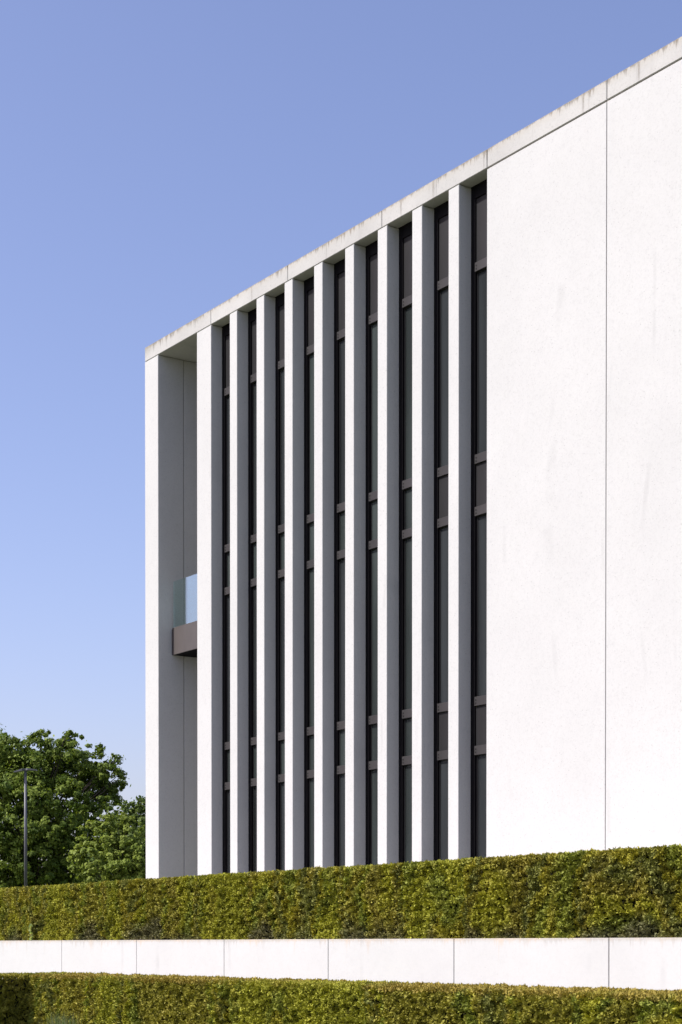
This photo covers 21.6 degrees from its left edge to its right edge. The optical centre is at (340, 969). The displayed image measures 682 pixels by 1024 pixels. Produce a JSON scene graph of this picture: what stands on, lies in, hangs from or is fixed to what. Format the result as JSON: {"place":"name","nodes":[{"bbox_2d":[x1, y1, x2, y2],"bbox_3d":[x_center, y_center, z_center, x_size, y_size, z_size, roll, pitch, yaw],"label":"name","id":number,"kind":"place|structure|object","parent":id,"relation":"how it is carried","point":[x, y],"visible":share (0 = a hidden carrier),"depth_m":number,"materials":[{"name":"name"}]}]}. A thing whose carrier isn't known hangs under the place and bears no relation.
{"place":"outdoors","nodes":[
{"label":"outdoors","id":0,"kind":"place"},
{"bbox_2d":[38,1010,93,1023],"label":"tall grass","id":1,"kind":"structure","parent":0,"point":[64,1021],"depth_m":25.07,"materials":[{"name":"green plant"}]},
{"bbox_2d":[0,0,681,884],"label":"sky","id":2,"kind":"structure","parent":0,"point":[161,160],"materials":[{"name":"blue"}]},
{"bbox_2d":[145,36,681,878],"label":"office building","id":3,"kind":"structure","parent":0,"point":[413,526],"depth_m":27.66,"materials":[{"name":"concrete"}]},
{"bbox_2d":[222,323,229,873],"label":"window","id":4,"kind":"structure","parent":3,"relation":"in","point":[225,329],"depth_m":33.06,"materials":[{"name":"black glass"}]},
{"bbox_2d":[248,308,256,871],"bbox_3d":[-1.438,-6.145,32.135,0.158,11.431,0.729,-1,1,-34],"label":"window","id":5,"kind":"structure","parent":3,"relation":"in","point":[252,315],"depth_m":32.29,"materials":[{"name":"black glass"}]},
{"bbox_2d":[275,292,284,870],"bbox_3d":[-0.918,-6.134,31.375,0.158,11.431,0.729,-1,1,-34],"label":"window","id":6,"kind":"structure","parent":3,"relation":"in","point":[280,299],"depth_m":31.52,"materials":[{"name":"black glass"}]},
{"bbox_2d":[303,276,313,867],"bbox_3d":[-0.399,-6.124,30.614,0.158,11.431,0.729,-1,1,-34],"label":"window","id":7,"kind":"structure","parent":3,"relation":"in","point":[309,283],"depth_m":30.76,"materials":[{"name":"black glass"}]},
{"bbox_2d":[334,258,344,866],"bbox_3d":[0.121,-6.113,29.854,0.158,11.431,0.729,-1,1,-34],"label":"window","id":8,"kind":"structure","parent":3,"relation":"in","point":[339,267],"depth_m":30.00,"materials":[{"name":"black glass"}]},
{"bbox_2d":[365,240,377,864],"bbox_3d":[0.641,-6.102,29.094,0.158,11.431,0.729,-1,1,-34],"label":"window","id":9,"kind":"structure","parent":3,"relation":"in","point":[371,678],"depth_m":29.22,"materials":[{"name":"black glass"}]},
{"bbox_2d":[398,221,411,862],"bbox_3d":[1.161,-6.092,28.334,0.158,11.431,0.729,-1,1,-34],"label":"window","id":10,"kind":"structure","parent":3,"relation":"in","point":[405,232],"depth_m":28.46,"materials":[{"name":"black glass"}]},
{"bbox_2d":[434,200,448,860],"bbox_3d":[1.681,-6.081,27.574,0.158,11.431,0.729,-1,1,-34],"label":"window","id":11,"kind":"structure","parent":3,"relation":"in","point":[441,212],"depth_m":27.69,"materials":[{"name":"black glass"}]},
{"bbox_2d":[470,179,486,857],"bbox_3d":[2.200,-6.070,26.813,0.158,11.431,0.729,-1,1,-34],"label":"window","id":12,"kind":"structure","parent":3,"relation":"in","point":[477,804],"depth_m":26.93,"materials":[{"name":"black glass"}]},
{"bbox_3d":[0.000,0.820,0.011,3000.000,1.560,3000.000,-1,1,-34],"label":"ground","id":13,"kind":"structure","parent":0,"visible":0},
{"bbox_2d":[14,768,36,885],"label":"street lamp","id":14,"kind":"object","parent":13,"relation":"on","point":[25,820],"visible":0.49,"depth_m":44.92,"materials":[{"name":"grey metal"}]},
{"bbox_2d":[0,971,91,1023],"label":"hedge","id":15,"kind":"object","parent":13,"relation":"on","point":[14,1006],"visible":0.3,"depth_m":26.14,"materials":[{"name":"green plant"}]},
{"bbox_2d":[0,726,130,887],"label":"oak tree","id":16,"kind":"object","parent":13,"relation":"on","point":[51,834],"visible":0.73,"depth_m":69.07,"materials":[{"name":"green plant"}]},
{"bbox_2d":[63,809,145,882],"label":"field maple","id":17,"kind":"object","parent":13,"relation":"on","point":[117,862],"visible":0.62,"depth_m":55.59,"materials":[{"name":"green plant"}]},
{"bbox_2d":[76,795,145,880],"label":"birch tree","id":18,"kind":"object","parent":13,"relation":"on","point":[138,810],"visible":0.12,"depth_m":63.73,"materials":[{"name":"green plant"}]},
{"bbox_2d":[0,938,681,990],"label":"retaining wall","id":19,"kind":"structure","parent":13,"relation":"on","point":[646,963],"depth_m":20.93,"materials":[{"name":"concrete"}]},
{"bbox_2d":[28,923,33,939],"bbox_3d":[-5.042,-0.612,29.077,0.071,0.292,0.138,-1,1,-34],"label":"weed","id":20,"kind":"object","parent":19,"relation":"on","point":[30,926],"visible":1,"depth_m":29.07,"materials":[{"name":"green plant"}]},
{"bbox_2d":[0,843,681,940],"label":"hedge","id":21,"kind":"object","parent":19,"relation":"on","point":[626,892],"visible":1,"depth_m":21.04,"materials":[{"name":"green plant"}]},
{"bbox_2d":[26,972,681,1023],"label":"hedge","id":22,"kind":"object","parent":13,"relation":"on","point":[109,998],"visible":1,"depth_m":19.92,"materials":[{"name":"green plant"}]}
]}

